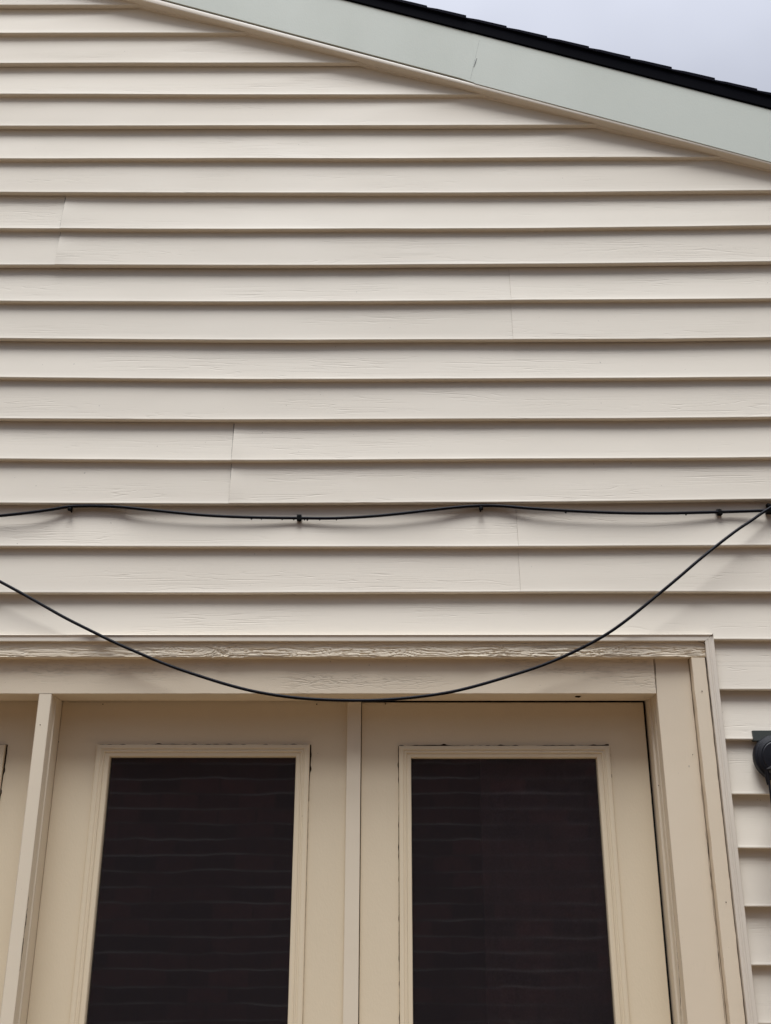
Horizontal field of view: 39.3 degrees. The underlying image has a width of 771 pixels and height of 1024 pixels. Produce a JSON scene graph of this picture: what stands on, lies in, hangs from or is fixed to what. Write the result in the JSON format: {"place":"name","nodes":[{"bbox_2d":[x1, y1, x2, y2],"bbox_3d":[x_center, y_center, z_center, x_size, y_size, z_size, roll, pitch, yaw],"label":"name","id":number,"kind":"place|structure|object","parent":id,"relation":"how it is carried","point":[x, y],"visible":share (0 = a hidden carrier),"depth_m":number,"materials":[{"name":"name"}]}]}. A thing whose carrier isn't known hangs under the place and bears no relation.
{"place":"outdoors","nodes":[
{"label":"outdoors","id":0,"kind":"place"},
{"bbox_2d":[406,0,770,91],"label":"sky","id":1,"kind":"structure","parent":0,"point":[722,40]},
{"label":"ground","id":2,"kind":"structure","parent":0,"visible":0},
{"bbox_2d":[0,0,770,1023],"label":"house","id":3,"kind":"structure","parent":2,"relation":"on","point":[320,258],"depth_m":2.99,"materials":[{"name":"plastic"}]},
{"bbox_2d":[0,701,37,1012],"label":"french door","id":4,"kind":"structure","parent":3,"relation":"in","point":[17,718],"depth_m":2.72,"materials":[{"name":"paint"}]},
{"bbox_2d":[27,701,346,1023],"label":"french door","id":5,"kind":"structure","parent":3,"relation":"in","point":[92,733],"depth_m":2.69,"materials":[{"name":"paint"}]},
{"bbox_2d":[297,514,301,520],"bbox_3d":[-0.230,0.017,2.888,0.012,0.016,0.022,0,-22,0],"label":"cable clip","id":6,"kind":"object","parent":3,"relation":"attached to","point":[299,516],"visible":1,"depth_m":2.88,"materials":[{"name":"plastic"}]},
{"bbox_2d":[0,504,764,520],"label":"cable","id":7,"kind":"object","parent":3,"relation":"attached to","point":[379,515],"visible":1,"depth_m":2.88,"materials":[{"name":"plastic"}]},
{"bbox_2d":[359,702,670,1023],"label":"french door","id":8,"kind":"structure","parent":3,"relation":"in","point":[613,734],"depth_m":2.69,"materials":[{"name":"paint"}]},
{"bbox_2d":[716,509,722,515],"bbox_3d":[0.891,0.002,2.886,0.015,0.015,0.022,0,-22,0],"label":"cable clip","id":9,"kind":"object","parent":3,"relation":"attached to","point":[720,512],"visible":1,"depth_m":2.88,"materials":[{"name":"plastic"}]},
{"bbox_2d":[752,730,770,801],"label":"wall lamp","id":10,"kind":"object","parent":3,"relation":"attached to","point":[761,755],"visible":1,"depth_m":2.62,"materials":[{"name":"metal"}]},
{"bbox_2d":[765,503,770,514],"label":"cable clip","id":11,"kind":"object","parent":3,"relation":"attached to","point":[768,512],"visible":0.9,"depth_m":2.88,"materials":[{"name":"plastic"}]},
{"bbox_2d":[0,506,770,701],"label":"cable","id":12,"kind":"object","parent":11,"relation":"hanging from","point":[671,583],"visible":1,"depth_m":2.71,"materials":[{"name":"black rubber"}]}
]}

